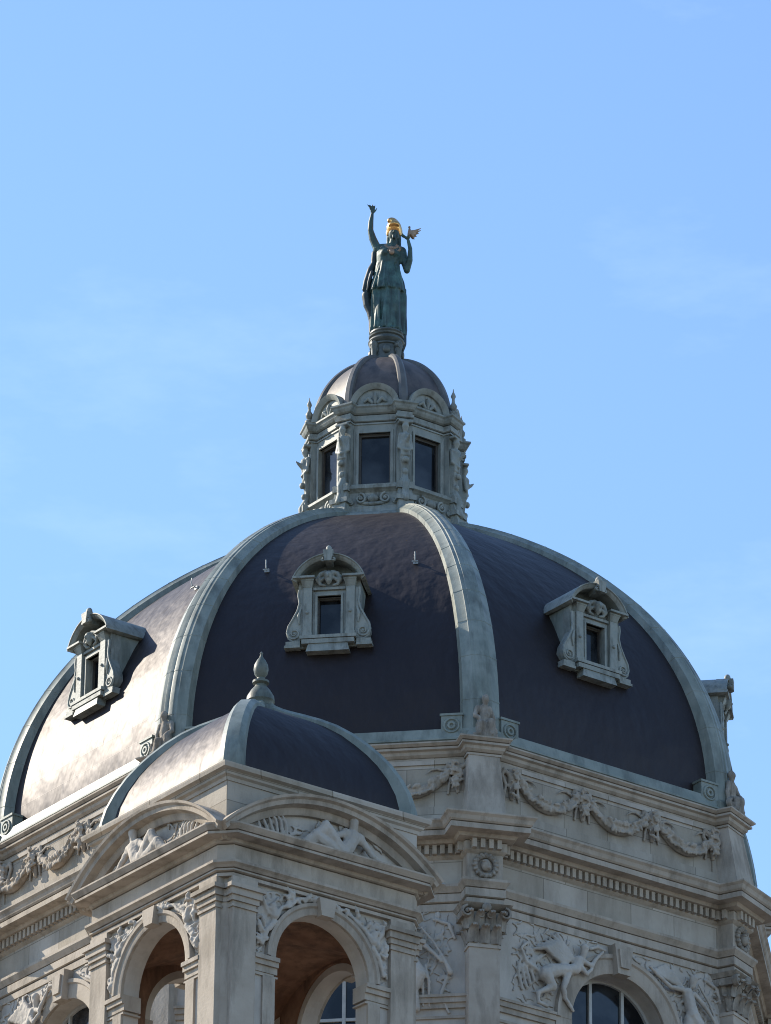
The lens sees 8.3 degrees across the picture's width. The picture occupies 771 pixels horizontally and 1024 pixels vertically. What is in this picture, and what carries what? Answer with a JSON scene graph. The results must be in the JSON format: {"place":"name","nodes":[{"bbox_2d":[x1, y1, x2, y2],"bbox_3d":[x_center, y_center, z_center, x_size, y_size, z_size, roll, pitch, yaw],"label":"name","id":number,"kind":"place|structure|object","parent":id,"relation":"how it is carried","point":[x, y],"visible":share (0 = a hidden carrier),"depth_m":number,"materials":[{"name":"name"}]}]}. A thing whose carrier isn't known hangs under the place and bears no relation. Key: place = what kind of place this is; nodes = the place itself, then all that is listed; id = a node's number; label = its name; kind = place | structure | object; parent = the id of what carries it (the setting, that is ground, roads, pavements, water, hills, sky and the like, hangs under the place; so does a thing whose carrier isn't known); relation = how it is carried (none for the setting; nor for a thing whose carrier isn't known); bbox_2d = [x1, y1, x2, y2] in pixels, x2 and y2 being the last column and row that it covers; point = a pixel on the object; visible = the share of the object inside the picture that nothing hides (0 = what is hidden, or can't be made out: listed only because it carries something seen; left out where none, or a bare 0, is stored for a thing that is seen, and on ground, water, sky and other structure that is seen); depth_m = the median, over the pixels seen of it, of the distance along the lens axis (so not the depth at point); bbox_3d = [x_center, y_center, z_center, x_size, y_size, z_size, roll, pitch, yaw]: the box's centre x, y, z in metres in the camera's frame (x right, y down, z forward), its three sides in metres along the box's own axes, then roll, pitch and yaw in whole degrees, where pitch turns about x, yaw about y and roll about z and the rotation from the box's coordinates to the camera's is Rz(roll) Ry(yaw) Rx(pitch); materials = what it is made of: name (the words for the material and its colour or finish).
{"place":"outdoors","nodes":[
{"label":"outdoors","id":0,"kind":"place"},
{"bbox_2d":[0,0,770,950],"label":"sky","id":1,"kind":"structure","parent":0,"point":[187,187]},
{"label":"ground","id":2,"kind":"structure","parent":0,"visible":0},
{"bbox_2d":[0,327,770,1023],"bbox_3d":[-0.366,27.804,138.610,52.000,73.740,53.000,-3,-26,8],"label":"museum building","id":3,"kind":"structure","parent":2,"relation":"on","point":[584,845],"depth_m":140.96,"materials":[{"name":"stone"}]},
{"bbox_2d":[62,1003,88,1023],"bbox_3d":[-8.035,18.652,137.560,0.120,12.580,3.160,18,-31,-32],"label":"arched window","id":4,"kind":"structure","parent":3,"relation":"in","point":[80,1015],"depth_m":140.30,"materials":[{"name":"glass"}]},
{"bbox_2d":[64,608,145,720],"bbox_3d":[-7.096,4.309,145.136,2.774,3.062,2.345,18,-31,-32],"label":"dormer window","id":5,"kind":"structure","parent":3,"relation":"in","point":[103,645],"depth_m":144.44,"materials":[{"name":"stone"}]},
{"bbox_2d":[149,711,173,753],"bbox_3d":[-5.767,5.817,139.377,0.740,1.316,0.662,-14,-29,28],"label":"seated statue","id":6,"kind":"object","parent":3,"relation":"on","point":[165,730],"visible":0.6,"depth_m":139.25,"materials":[{"name":"stone"}]},
{"bbox_2d":[65,651,445,1023],"bbox_3d":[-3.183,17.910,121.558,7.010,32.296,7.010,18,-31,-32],"label":"corner turret","id":7,"kind":"object","parent":3,"relation":"attached to","point":[257,856],"visible":1,"depth_m":124.11,"materials":[{"name":"stone"}]},
{"bbox_2d":[284,545,372,655],"bbox_3d":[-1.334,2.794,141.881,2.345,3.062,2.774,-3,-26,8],"label":"dormer window","id":8,"kind":"structure","parent":3,"relation":"in","point":[330,587],"depth_m":140.92,"materials":[{"name":"stone"}]},
{"bbox_2d":[319,981,355,1023],"bbox_3d":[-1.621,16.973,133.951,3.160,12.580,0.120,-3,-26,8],"label":"arched window","id":9,"kind":"structure","parent":3,"relation":"in","point":[339,1009],"depth_m":135.99,"materials":[{"name":"glass"}]},
{"bbox_2d":[362,204,420,351],"bbox_3d":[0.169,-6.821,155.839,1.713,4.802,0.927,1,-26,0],"label":"crowning statue","id":10,"kind":"object","parent":3,"relation":"on","point":[384,297],"visible":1,"depth_m":155.58,"materials":[{"name":"green metal"}]},
{"bbox_2d":[473,694,497,736],"bbox_3d":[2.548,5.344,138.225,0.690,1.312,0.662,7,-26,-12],"label":"seated statue","id":11,"kind":"object","parent":3,"relation":"on","point":[483,714],"visible":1,"depth_m":137.98,"materials":[{"name":"stone"}]},
{"bbox_2d":[544,576,631,688],"bbox_3d":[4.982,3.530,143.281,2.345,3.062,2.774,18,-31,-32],"label":"dormer window","id":12,"kind":"structure","parent":3,"relation":"in","point":[585,619],"depth_m":142.51,"materials":[{"name":"stone"}]},
{"bbox_2d":[572,980,648,1023],"bbox_3d":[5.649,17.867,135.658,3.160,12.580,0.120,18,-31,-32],"label":"arched window","id":13,"kind":"structure","parent":3,"relation":"in","point":[597,1001],"depth_m":138.16,"materials":[{"name":"glass"}]},
{"bbox_2d":[701,674,733,770],"bbox_3d":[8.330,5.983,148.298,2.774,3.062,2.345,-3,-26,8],"label":"dormer window","id":14,"kind":"structure","parent":3,"relation":"in","point":[719,691],"depth_m":147.83,"materials":[{"name":"stone"}]},
{"bbox_2d":[725,770,745,815],"bbox_3d":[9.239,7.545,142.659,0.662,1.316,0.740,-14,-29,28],"label":"seated statue","id":15,"kind":"object","parent":3,"relation":"on","point":[735,799],"visible":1,"depth_m":142.50,"materials":[{"name":"stone"}]}
]}

